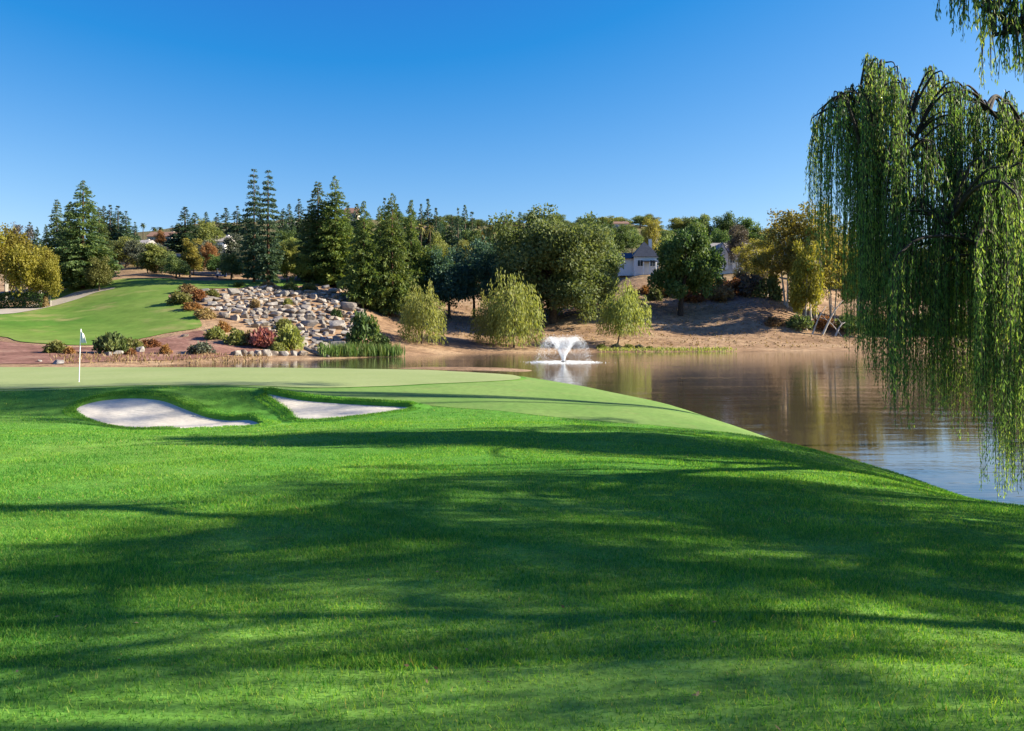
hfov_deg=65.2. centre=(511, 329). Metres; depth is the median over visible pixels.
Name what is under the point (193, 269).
broadleaf tree
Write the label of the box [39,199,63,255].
redwood tree
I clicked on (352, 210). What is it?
house
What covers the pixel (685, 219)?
broadleaf tree
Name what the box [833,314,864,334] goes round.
shrub
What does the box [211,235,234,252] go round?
house
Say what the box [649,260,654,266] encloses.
window
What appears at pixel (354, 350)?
reed clump
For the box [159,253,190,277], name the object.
broadleaf tree
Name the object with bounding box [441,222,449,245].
conifer tree
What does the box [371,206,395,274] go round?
conifer tree
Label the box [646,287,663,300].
shrub
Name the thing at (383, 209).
conifer tree
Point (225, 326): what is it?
shrub
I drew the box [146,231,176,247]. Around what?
house
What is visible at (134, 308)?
fairway
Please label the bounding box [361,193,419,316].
conifer tree
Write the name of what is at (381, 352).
reed clump
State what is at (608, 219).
broadleaf tree
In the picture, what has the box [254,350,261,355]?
boulder
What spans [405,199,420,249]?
conifer tree
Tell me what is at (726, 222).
broadleaf tree
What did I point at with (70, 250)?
redwood tree
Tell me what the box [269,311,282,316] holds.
boulder
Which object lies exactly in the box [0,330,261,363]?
mulch bed
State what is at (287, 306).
boulder
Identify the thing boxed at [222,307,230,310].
boulder
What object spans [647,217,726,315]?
oak tree
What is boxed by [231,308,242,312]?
boulder
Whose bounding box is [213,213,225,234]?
conifer tree
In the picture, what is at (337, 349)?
reed clump
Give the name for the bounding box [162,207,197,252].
conifer tree
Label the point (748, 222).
broadleaf tree
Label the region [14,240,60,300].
sycamore tree
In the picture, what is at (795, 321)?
shrub
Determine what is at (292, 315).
boulder
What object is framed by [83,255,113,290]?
young tree
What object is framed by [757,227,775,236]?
broadleaf tree
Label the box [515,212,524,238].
conifer tree
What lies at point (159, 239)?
round tree
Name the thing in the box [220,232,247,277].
tree
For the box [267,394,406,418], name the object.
sand bunker
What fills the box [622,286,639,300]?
shrub
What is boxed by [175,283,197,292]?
shrub
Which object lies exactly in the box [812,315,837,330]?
shrub
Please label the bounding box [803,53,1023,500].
willow tree
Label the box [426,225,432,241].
palm tree
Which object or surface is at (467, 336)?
ground cover
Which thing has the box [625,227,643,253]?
broadleaf tree
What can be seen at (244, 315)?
boulder
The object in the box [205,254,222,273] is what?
broadleaf tree
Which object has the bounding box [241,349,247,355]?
boulder
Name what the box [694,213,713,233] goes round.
broadleaf tree
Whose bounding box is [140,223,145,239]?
palm tree
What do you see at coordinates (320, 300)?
boulder
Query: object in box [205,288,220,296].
shrub
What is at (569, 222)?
broadleaf tree
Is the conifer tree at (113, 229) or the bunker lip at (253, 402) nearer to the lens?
the bunker lip at (253, 402)
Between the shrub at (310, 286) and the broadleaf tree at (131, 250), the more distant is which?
the broadleaf tree at (131, 250)
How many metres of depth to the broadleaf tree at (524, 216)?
458.99 m
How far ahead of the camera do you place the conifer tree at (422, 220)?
262.87 m
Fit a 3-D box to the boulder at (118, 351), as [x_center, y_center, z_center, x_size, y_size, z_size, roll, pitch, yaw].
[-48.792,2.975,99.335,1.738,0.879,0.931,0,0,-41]
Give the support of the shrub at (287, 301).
on the hillside
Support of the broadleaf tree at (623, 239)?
on the hillside
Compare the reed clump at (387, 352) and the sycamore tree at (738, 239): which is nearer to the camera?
the reed clump at (387, 352)
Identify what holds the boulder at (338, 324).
on the hillside
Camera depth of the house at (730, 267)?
233.46 m
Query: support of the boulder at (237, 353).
on the mulch bed
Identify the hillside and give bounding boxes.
[0,220,1004,366]
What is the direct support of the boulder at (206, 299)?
on the hillside
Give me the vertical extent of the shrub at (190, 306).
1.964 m
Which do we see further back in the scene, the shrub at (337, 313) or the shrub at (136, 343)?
the shrub at (337, 313)
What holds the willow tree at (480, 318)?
on the hillside
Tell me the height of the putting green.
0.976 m
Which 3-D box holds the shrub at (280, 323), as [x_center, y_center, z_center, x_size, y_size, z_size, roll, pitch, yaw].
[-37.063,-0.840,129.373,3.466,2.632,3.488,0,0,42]
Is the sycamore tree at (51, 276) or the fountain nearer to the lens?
the fountain
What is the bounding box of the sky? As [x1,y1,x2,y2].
[0,0,1023,250]
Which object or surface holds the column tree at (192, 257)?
on the hillside
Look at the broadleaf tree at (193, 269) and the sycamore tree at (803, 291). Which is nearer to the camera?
the sycamore tree at (803, 291)
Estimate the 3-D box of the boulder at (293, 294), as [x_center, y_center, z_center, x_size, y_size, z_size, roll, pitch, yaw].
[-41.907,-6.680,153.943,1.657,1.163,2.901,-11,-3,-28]
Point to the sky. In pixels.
(664, 109)
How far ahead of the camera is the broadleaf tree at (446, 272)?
180.11 m
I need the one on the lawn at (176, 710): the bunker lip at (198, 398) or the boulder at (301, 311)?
the bunker lip at (198, 398)
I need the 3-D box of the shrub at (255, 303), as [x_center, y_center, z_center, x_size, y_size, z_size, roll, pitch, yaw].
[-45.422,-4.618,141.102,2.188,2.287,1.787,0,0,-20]
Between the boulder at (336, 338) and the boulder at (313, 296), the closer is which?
the boulder at (336, 338)
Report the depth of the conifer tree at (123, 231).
266.41 m
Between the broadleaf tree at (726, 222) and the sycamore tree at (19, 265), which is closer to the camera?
the sycamore tree at (19, 265)
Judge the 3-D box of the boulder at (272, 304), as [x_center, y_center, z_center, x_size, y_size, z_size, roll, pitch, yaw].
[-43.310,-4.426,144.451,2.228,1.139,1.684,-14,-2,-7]
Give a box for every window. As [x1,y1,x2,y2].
[637,260,642,266]
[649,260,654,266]
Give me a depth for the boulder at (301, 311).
141.57 m
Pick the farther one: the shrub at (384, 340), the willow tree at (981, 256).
the shrub at (384, 340)
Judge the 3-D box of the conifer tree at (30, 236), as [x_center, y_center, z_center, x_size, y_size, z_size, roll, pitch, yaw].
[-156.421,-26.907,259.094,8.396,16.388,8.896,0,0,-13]
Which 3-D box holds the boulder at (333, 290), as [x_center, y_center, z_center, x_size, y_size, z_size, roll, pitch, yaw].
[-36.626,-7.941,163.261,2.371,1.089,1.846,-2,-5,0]
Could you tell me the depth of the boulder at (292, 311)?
140.88 m
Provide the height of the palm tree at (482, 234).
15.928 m
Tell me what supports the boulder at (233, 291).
on the hillside
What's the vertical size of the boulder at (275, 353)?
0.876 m
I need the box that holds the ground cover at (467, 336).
[386,285,1015,347]
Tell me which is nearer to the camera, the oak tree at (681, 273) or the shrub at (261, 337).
the shrub at (261, 337)
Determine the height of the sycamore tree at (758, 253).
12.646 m
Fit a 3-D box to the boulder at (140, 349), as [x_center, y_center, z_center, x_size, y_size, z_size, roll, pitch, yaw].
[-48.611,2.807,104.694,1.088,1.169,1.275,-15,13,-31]
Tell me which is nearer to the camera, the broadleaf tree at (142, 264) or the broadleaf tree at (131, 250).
the broadleaf tree at (142, 264)
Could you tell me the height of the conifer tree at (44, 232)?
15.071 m
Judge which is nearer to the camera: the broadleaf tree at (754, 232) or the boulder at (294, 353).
the boulder at (294, 353)
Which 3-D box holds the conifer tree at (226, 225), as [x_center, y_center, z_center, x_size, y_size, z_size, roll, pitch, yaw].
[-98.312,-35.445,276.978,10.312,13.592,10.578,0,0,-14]
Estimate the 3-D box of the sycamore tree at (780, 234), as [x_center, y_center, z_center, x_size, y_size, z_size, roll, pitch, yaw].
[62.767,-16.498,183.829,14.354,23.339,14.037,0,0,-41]
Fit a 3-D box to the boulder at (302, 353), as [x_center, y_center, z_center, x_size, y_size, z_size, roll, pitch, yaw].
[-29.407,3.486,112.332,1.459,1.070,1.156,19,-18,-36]
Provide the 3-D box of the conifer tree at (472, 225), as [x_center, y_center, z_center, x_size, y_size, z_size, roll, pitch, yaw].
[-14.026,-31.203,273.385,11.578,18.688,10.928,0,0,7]
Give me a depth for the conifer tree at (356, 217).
264.91 m
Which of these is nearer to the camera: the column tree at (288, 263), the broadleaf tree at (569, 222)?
the column tree at (288, 263)
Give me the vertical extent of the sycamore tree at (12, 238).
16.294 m
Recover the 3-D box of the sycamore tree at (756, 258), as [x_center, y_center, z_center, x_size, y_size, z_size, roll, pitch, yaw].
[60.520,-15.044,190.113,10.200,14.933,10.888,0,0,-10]
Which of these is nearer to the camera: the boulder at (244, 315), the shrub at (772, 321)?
the boulder at (244, 315)
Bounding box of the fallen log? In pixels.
[304,346,329,356]
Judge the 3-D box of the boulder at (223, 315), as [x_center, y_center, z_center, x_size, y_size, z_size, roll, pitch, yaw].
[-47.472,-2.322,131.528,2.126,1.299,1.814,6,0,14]
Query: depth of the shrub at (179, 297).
139.19 m
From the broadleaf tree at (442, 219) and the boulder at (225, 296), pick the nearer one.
the boulder at (225, 296)
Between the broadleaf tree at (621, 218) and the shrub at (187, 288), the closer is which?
the shrub at (187, 288)
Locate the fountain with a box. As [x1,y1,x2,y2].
[523,334,600,363]
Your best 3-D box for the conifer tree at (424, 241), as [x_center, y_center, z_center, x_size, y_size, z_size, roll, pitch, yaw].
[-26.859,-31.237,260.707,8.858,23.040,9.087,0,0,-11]
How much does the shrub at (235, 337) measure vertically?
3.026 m
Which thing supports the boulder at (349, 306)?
on the hillside
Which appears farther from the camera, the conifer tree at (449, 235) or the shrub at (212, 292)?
the conifer tree at (449, 235)
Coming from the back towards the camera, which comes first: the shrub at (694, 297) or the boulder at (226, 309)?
the shrub at (694, 297)
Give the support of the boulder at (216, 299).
on the hillside
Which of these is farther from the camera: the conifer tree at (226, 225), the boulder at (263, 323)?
the conifer tree at (226, 225)
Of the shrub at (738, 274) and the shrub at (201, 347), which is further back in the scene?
the shrub at (738, 274)
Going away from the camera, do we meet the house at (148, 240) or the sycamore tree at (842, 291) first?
the sycamore tree at (842, 291)
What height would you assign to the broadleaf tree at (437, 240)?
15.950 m
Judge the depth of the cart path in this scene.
152.17 m
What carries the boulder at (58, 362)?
on the mulch bed
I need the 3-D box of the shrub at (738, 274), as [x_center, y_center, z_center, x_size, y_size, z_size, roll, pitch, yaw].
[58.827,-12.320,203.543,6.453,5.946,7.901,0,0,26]
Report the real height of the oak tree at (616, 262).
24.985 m
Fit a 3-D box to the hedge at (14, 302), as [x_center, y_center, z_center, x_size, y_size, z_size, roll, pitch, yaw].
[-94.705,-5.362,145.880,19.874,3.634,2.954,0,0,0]
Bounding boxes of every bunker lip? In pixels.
[53,388,290,429]
[249,388,431,422]
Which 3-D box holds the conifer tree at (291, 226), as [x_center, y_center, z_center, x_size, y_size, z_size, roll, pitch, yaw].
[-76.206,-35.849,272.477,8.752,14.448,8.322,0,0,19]
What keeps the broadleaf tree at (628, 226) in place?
on the hillside
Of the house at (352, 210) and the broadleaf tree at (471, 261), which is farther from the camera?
the house at (352, 210)
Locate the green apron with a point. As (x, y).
(533, 396)
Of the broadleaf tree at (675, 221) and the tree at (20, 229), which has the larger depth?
the broadleaf tree at (675, 221)
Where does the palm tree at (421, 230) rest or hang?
on the hillside
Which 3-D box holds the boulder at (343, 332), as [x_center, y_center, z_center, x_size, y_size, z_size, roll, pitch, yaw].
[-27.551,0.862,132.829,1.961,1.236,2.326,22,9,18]
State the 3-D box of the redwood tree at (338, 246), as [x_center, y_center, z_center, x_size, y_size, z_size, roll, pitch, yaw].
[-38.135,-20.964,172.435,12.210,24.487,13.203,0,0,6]
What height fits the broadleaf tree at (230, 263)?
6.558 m
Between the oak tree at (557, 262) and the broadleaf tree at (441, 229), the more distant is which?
the broadleaf tree at (441, 229)
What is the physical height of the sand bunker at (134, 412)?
0.734 m
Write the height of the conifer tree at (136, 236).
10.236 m
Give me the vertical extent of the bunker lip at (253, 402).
0.912 m
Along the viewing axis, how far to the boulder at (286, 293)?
152.51 m
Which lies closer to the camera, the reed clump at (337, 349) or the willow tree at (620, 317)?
the reed clump at (337, 349)
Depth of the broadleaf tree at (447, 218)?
419.41 m
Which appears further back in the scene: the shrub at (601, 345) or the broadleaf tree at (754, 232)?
the broadleaf tree at (754, 232)
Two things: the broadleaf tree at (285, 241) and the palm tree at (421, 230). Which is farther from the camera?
the palm tree at (421, 230)
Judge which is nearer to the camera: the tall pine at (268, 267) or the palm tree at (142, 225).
the tall pine at (268, 267)
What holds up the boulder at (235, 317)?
on the hillside
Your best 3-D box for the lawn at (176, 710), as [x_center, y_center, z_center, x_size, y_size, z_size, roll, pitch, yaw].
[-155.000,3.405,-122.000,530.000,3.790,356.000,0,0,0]
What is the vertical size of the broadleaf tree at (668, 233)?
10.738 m
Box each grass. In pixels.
[49,351,280,363]
[592,345,736,351]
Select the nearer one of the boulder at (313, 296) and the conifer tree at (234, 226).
the boulder at (313, 296)
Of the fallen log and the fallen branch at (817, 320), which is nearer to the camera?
the fallen log
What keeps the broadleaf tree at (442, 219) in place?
on the hillside
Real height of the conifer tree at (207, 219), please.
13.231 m
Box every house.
[121,239,155,263]
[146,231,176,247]
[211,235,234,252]
[344,207,359,220]
[611,221,629,227]
[617,239,658,276]
[710,242,754,273]
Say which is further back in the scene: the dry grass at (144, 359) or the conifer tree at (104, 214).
the conifer tree at (104, 214)
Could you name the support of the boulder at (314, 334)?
on the hillside
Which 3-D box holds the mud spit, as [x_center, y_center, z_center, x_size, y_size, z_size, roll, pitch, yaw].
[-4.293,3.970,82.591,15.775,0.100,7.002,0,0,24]
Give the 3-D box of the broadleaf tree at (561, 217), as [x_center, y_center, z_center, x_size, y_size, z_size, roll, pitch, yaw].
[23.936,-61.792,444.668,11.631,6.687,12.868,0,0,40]
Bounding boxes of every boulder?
[53,360,63,363]
[113,350,123,354]
[136,346,144,351]
[202,297,212,302]
[207,301,217,305]
[209,296,220,300]
[218,312,228,317]
[222,294,229,298]
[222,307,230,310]
[227,288,239,295]
[230,315,239,320]
[230,350,242,355]
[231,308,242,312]
[236,304,245,307]
[240,297,251,299]
[240,312,248,317]
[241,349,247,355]
[253,308,262,311]
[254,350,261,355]
[255,293,264,296]
[256,321,268,325]
[262,349,271,355]
[265,301,277,305]
[268,308,277,312]
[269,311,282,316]
[270,350,279,355]
[279,351,288,355]
[280,290,289,296]
[283,304,293,308]
[285,309,296,313]
[288,314,296,317]
[290,292,297,296]
[290,351,297,355]
[296,309,304,313]
[298,351,308,355]
[300,305,311,310]
[300,320,318,326]
[304,314,316,319]
[309,331,322,336]
[310,294,316,298]
[316,298,326,302]
[319,327,328,332]
[328,288,337,292]
[329,320,345,329]
[329,329,335,333]
[331,341,344,345]
[332,336,341,340]
[340,302,356,311]
[341,330,350,335]
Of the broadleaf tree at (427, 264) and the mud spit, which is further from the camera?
the broadleaf tree at (427, 264)
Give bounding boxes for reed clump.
[317,342,336,356]
[322,341,346,357]
[337,342,353,357]
[345,342,360,356]
[352,342,370,356]
[361,341,379,355]
[371,343,390,356]
[378,342,398,356]
[391,342,405,356]
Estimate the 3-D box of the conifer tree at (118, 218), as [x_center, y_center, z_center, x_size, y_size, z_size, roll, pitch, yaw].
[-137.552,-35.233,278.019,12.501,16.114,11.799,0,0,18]
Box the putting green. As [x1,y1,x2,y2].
[0,367,520,388]
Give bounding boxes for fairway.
[0,278,304,344]
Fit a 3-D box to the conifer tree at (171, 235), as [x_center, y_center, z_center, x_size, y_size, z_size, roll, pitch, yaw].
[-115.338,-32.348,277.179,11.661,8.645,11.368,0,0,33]
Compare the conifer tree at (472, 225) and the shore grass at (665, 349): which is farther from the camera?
the conifer tree at (472, 225)
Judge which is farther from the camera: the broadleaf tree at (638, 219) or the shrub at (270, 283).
the broadleaf tree at (638, 219)
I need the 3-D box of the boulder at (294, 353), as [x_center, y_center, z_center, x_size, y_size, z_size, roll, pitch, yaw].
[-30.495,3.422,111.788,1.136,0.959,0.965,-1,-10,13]
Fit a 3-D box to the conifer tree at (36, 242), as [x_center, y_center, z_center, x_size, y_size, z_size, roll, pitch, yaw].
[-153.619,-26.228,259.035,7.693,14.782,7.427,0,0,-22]
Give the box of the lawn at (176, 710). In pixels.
[0,376,1023,730]
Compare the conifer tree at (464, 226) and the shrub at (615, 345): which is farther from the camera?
the conifer tree at (464, 226)
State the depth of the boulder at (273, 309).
140.03 m
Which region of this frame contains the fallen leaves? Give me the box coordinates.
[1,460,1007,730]
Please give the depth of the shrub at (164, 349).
102.96 m
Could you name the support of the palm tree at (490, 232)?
on the hillside
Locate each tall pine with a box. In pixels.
[236,169,266,281]
[251,170,285,282]
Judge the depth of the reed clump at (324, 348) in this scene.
112.87 m
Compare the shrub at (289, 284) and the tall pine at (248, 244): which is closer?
the shrub at (289, 284)
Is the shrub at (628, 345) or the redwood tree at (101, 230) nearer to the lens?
the shrub at (628, 345)
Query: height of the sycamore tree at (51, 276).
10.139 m
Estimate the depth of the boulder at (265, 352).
109.28 m
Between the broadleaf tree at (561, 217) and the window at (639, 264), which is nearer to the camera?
the window at (639, 264)
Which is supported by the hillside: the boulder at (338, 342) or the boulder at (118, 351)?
the boulder at (338, 342)
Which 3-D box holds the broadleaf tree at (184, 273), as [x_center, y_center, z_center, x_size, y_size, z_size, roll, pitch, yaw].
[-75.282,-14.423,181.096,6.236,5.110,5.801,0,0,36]
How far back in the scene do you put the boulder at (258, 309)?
138.92 m
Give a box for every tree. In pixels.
[0,222,32,301]
[0,231,7,246]
[0,243,48,306]
[10,222,34,291]
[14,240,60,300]
[24,222,36,253]
[31,227,43,252]
[34,255,63,305]
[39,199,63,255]
[40,224,49,246]
[52,180,123,289]
[52,202,85,276]
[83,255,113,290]
[94,207,118,276]
[97,205,108,230]
[104,205,118,242]
[108,206,129,236]
[109,236,144,267]
[110,211,133,242]
[122,238,146,268]
[129,222,141,239]
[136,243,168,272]
[136,255,158,272]
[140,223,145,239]
[148,251,175,273]
[153,229,166,244]
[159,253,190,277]
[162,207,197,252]
[164,228,181,246]
[166,255,188,276]
[179,238,203,276]
[186,213,201,237]
[191,256,204,274]
[193,218,225,249]
[194,212,211,237]
[196,240,223,254]
[200,241,219,267]
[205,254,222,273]
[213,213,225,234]
[218,252,244,279]
[219,208,235,235]
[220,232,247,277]
[225,206,243,244]
[236,217,252,244]
[269,229,296,242]
[272,208,292,237]
[278,239,297,282]
[283,204,302,239]
[283,237,297,243]
[288,253,318,281]
[290,199,304,239]
[293,181,336,282]
[306,176,356,286]
[335,201,392,307]
[346,206,356,236]
[349,204,367,239]
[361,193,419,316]
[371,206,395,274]
[377,197,395,248]
[392,204,404,237]
[396,275,447,343]
[399,200,429,304]
[402,216,420,227]
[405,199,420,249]
[409,243,442,290]
[417,204,426,245]
[418,224,424,245]
[420,199,434,250]
[423,247,477,317]
[425,216,449,226]
[426,208,443,247]
[426,222,454,239]
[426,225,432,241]
[428,229,454,265]
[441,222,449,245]
[444,214,458,246]
[444,215,460,220]
[446,236,492,317]
[450,238,475,261]
[451,207,461,247]
[456,205,471,245]
[456,219,474,227]
[462,228,492,252]
[466,212,477,239]
[468,288,509,344]
[471,219,486,228]
[476,243,519,306]
[479,267,546,347]
[481,232,486,247]
[483,202,620,323]
[483,223,496,254]
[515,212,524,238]
[519,213,537,221]
[547,213,565,220]
[560,220,579,227]
[565,212,625,309]
[594,216,619,226]
[595,277,652,343]
[599,217,606,228]
[607,215,631,224]
[609,225,631,252]
[618,224,636,231]
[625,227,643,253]
[629,215,650,227]
[639,227,648,244]
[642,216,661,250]
[644,213,662,225]
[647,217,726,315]
[662,228,673,238]
[665,217,690,230]
[677,216,697,229]
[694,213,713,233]
[707,226,725,237]
[709,226,730,242]
[711,210,737,238]
[724,222,748,274]
[731,242,754,277]
[736,215,762,241]
[745,238,784,295]
[746,226,760,242]
[751,247,766,281]
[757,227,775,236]
[757,232,786,254]
[760,207,816,308]
[776,200,852,320]
[787,236,826,330]
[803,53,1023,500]
[818,221,853,319]
[835,228,885,316]
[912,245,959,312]
[934,0,1023,93]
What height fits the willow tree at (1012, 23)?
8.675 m
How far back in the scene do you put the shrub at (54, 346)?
97.42 m
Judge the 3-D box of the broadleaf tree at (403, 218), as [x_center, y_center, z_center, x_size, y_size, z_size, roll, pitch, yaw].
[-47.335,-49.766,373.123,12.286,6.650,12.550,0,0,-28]
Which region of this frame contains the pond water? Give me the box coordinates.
[134,351,1023,505]
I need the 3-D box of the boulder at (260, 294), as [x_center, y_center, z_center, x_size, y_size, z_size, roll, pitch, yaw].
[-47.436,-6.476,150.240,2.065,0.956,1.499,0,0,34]
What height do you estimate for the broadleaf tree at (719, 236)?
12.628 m
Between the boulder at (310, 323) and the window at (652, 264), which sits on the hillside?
the boulder at (310, 323)
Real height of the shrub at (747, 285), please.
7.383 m
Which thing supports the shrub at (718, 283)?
on the hillside
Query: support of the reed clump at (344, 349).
in the pond water
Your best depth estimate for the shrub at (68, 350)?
96.99 m
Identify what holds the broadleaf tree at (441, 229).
on the hillside
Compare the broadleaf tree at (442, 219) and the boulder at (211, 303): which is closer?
the boulder at (211, 303)
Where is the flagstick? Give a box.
[79,329,85,380]
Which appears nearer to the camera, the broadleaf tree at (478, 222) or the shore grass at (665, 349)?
the shore grass at (665, 349)
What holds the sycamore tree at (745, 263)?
on the hillside
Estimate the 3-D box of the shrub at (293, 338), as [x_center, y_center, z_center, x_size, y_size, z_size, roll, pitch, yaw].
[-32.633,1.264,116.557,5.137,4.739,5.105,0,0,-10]
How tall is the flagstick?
2.060 m
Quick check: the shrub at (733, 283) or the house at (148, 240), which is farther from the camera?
the house at (148, 240)
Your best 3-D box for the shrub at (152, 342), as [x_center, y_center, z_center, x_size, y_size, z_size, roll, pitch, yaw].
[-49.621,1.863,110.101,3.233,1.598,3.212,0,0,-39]
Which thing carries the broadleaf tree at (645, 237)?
on the hillside
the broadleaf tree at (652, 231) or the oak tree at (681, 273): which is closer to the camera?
the oak tree at (681, 273)
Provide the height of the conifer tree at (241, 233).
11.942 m
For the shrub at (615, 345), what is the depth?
150.52 m
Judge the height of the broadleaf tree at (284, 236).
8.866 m
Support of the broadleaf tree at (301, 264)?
on the hillside
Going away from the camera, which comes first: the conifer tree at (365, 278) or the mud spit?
the mud spit
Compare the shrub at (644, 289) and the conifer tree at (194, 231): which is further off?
the conifer tree at (194, 231)
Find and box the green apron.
[0,376,776,440]
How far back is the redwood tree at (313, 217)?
172.04 m
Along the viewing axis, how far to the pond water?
48.85 m
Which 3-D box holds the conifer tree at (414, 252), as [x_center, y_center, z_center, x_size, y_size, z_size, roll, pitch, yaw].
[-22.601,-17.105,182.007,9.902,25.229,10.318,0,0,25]
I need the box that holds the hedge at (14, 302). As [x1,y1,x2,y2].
[0,291,48,308]
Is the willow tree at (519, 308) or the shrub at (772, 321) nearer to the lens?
the willow tree at (519, 308)
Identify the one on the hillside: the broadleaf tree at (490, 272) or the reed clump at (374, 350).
the broadleaf tree at (490, 272)
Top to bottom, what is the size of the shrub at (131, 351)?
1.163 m
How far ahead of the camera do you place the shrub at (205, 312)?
129.14 m
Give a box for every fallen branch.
[812,307,825,333]
[821,300,842,334]
[834,318,844,335]
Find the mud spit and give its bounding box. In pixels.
[402,367,531,371]
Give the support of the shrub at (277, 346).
on the hillside
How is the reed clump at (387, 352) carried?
in the pond water
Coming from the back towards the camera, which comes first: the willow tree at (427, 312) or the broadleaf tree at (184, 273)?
the broadleaf tree at (184, 273)
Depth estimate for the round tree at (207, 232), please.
238.53 m
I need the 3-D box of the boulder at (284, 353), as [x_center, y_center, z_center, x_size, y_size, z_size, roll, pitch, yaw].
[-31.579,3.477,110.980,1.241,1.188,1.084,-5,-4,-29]
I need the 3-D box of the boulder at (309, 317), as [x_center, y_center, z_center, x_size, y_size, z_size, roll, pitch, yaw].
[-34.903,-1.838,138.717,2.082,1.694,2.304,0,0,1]
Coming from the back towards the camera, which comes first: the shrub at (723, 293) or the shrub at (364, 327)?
the shrub at (723, 293)
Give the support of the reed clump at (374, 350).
in the pond water
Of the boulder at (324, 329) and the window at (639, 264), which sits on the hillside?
the boulder at (324, 329)
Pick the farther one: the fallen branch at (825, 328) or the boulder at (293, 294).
the fallen branch at (825, 328)
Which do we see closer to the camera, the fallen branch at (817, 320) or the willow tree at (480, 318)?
the willow tree at (480, 318)
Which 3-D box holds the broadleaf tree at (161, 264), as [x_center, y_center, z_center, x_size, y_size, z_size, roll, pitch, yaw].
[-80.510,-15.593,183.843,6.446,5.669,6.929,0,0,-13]
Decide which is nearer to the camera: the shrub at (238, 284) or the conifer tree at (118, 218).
the shrub at (238, 284)
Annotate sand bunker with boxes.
[77,398,258,428]
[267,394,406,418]
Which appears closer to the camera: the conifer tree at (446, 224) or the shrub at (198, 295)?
the shrub at (198, 295)
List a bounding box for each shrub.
[40,294,49,306]
[42,339,67,352]
[63,346,75,353]
[91,331,129,352]
[124,348,137,354]
[125,337,145,349]
[142,338,162,347]
[158,343,172,353]
[165,290,192,304]
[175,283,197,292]
[180,301,203,310]
[187,341,215,353]
[189,289,207,300]
[193,307,218,318]
[203,325,227,339]
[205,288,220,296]
[212,320,232,332]
[222,327,248,345]
[233,281,245,286]
[240,330,252,344]
[248,298,260,307]
[248,326,276,347]
[260,281,276,286]
[268,341,285,351]
[272,318,294,329]
[272,323,306,350]
[281,281,299,290]
[282,298,292,304]
[301,282,316,289]
[330,307,342,316]
[345,309,385,346]
[379,336,391,346]
[595,344,606,347]
[611,343,621,347]
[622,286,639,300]
[622,344,633,348]
[636,285,648,293]
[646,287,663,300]
[659,287,668,296]
[684,289,707,302]
[707,284,735,302]
[713,274,726,286]
[722,276,751,295]
[730,271,750,280]
[735,271,766,297]
[751,273,782,301]
[763,317,786,325]
[784,313,814,330]
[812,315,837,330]
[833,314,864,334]
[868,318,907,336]
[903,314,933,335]
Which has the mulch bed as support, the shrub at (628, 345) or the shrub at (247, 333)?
the shrub at (247, 333)
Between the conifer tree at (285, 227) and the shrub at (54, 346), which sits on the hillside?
the conifer tree at (285, 227)
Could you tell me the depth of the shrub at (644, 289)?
197.02 m
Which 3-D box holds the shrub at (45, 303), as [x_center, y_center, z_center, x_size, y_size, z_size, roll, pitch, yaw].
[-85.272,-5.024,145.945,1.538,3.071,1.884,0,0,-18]
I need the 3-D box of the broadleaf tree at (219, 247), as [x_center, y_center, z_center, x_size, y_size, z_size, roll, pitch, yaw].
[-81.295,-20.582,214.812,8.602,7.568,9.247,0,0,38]
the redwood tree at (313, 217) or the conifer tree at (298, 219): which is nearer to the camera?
the redwood tree at (313, 217)
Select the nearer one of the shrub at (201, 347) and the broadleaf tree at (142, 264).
the shrub at (201, 347)
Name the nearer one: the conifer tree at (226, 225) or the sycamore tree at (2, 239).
the sycamore tree at (2, 239)
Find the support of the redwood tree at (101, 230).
on the hillside
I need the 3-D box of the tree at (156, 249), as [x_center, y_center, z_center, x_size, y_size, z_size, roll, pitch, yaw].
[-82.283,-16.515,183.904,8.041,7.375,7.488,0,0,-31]
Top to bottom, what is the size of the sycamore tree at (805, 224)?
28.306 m
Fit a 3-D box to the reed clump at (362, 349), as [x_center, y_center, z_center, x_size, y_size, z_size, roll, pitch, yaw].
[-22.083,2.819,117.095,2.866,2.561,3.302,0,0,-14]
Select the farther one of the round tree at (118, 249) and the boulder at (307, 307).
the round tree at (118, 249)
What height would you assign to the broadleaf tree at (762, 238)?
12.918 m
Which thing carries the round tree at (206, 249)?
on the hillside
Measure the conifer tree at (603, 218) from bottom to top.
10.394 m
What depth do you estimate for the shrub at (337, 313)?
143.84 m
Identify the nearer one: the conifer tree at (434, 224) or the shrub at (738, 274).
the shrub at (738, 274)
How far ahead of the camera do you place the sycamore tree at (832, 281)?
182.62 m
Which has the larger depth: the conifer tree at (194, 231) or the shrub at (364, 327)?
the conifer tree at (194, 231)
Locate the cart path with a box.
[0,288,113,313]
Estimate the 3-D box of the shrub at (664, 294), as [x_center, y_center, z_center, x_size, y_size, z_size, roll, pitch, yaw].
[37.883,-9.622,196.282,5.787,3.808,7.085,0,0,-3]
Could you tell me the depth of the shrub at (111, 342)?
99.30 m
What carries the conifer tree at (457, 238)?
on the hillside

